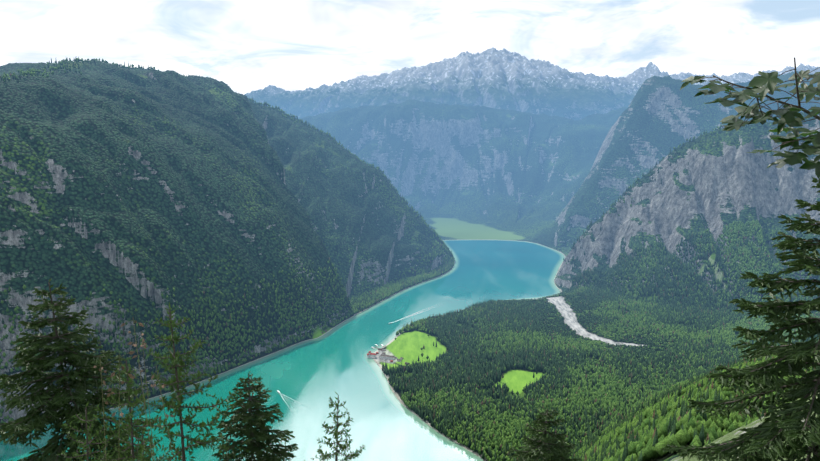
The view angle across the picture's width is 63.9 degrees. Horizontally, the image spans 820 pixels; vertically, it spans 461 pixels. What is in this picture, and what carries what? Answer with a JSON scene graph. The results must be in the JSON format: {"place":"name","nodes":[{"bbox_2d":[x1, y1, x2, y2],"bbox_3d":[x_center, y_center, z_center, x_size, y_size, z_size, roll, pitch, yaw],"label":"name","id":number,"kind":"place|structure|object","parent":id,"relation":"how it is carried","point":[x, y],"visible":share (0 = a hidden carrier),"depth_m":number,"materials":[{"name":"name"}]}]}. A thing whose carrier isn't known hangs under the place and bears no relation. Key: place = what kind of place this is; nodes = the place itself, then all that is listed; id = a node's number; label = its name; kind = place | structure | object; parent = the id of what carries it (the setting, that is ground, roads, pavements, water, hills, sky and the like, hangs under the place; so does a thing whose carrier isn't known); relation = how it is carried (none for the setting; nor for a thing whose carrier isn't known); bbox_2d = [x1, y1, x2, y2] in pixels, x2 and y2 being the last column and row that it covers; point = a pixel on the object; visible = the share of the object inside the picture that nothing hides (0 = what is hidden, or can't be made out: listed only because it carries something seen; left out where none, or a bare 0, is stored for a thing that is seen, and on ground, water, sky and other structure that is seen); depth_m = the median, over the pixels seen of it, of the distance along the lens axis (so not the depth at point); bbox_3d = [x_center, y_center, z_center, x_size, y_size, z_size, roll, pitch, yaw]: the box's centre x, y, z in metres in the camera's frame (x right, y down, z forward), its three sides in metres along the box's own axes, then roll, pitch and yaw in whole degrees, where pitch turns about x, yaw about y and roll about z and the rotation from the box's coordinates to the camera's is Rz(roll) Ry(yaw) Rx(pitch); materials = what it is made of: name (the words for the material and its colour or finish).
{"place":"outdoors","nodes":[
{"label":"outdoors","id":0,"kind":"place"},
{"bbox_2d":[0,240,564,460],"bbox_3d":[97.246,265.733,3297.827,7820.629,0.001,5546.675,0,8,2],"label":"water","id":1,"kind":"structure","parent":0,"point":[314,375],"depth_m":1997.93,"materials":[{"name":"teal liquid"}]},
{"bbox_2d":[0,47,819,460],"bbox_3d":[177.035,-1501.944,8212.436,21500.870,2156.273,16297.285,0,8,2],"label":"terrain","id":2,"kind":"structure","parent":0,"point":[138,189],"depth_m":2993.03,"materials":[{"name":"green plant"}]},
{"bbox_2d":[321,330,408,364],"bbox_3d":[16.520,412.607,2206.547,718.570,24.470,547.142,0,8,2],"label":"buildings","id":3,"kind":"structure","parent":2,"relation":"on","point":[370,354],"depth_m":2184.44,"materials":[{"name":"white"}]},
{"bbox_2d":[0,57,819,460],"bbox_3d":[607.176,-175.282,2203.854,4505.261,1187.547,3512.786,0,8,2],"label":"forest","id":4,"kind":"object","parent":2,"relation":"on","point":[658,389],"visible":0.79,"depth_m":2130.98,"materials":[{"name":"green plant"}]},
{"bbox_2d":[0,0,819,94],"label":"sky","id":5,"kind":"structure","parent":0,"point":[248,46],"materials":[{"name":"white"}]},
{"bbox_2d":[671,390,818,460],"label":"ground","id":6,"kind":"structure","parent":0,"point":[735,433],"depth_m":44.09,"materials":[{"name":"green plant"}]},
{"bbox_2d":[0,278,155,460],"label":"spruce","id":7,"kind":"object","parent":6,"relation":"on","point":[80,387],"depth_m":6.28,"materials":[{"name":"green plant"}]},
{"bbox_2d":[57,401,116,460],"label":"larch","id":8,"kind":"object","parent":6,"relation":"on","point":[84,444],"depth_m":4.62,"materials":[{"name":"green plant"}]},
{"bbox_2d":[84,356,175,460],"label":"larch","id":9,"kind":"object","parent":6,"relation":"on","point":[126,417],"depth_m":5.36,"materials":[{"name":"green plant"}]},
{"bbox_2d":[97,319,173,460],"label":"grass stalks","id":10,"kind":"object","parent":6,"relation":"on","point":[143,398],"depth_m":2.20,"materials":[{"name":"brown plant"}]},
{"bbox_2d":[93,321,174,420],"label":"grass heads","id":11,"kind":"object","parent":10,"relation":"attached to","point":[122,368],"depth_m":2.10,"materials":[{"name":"plant"}]},
{"bbox_2d":[122,430,161,460],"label":"conifer tree","id":12,"kind":"object","parent":6,"relation":"on","point":[141,456],"depth_m":4.43,"materials":[{"name":"green plant"}]},
{"bbox_2d":[124,302,250,460],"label":"larch","id":13,"kind":"object","parent":6,"relation":"on","point":[171,402],"depth_m":5.91,"materials":[{"name":"green plant"}]},
{"bbox_2d":[211,372,298,460],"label":"spruce","id":14,"kind":"object","parent":6,"relation":"on","point":[261,438],"depth_m":6.47,"materials":[{"name":"green plant"}]},
{"bbox_2d":[304,392,365,460],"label":"larch","id":15,"kind":"object","parent":6,"relation":"on","point":[344,446],"depth_m":7.39,"materials":[{"name":"green plant"}]},
{"bbox_2d":[508,405,580,460],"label":"spruce","id":16,"kind":"object","parent":6,"relation":"on","point":[533,454],"depth_m":9.24,"materials":[{"name":"green plant"}]},
{"bbox_2d":[661,177,819,460],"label":"spruce","id":17,"kind":"object","parent":6,"relation":"on","point":[791,426],"depth_m":7.76,"materials":[{"name":"green plant"}]},
{"bbox_2d":[680,57,819,180],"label":"maple","id":18,"kind":"object","parent":6,"relation":"on","point":[763,84],"depth_m":2.22,"materials":[{"name":"green plant"}]}
]}

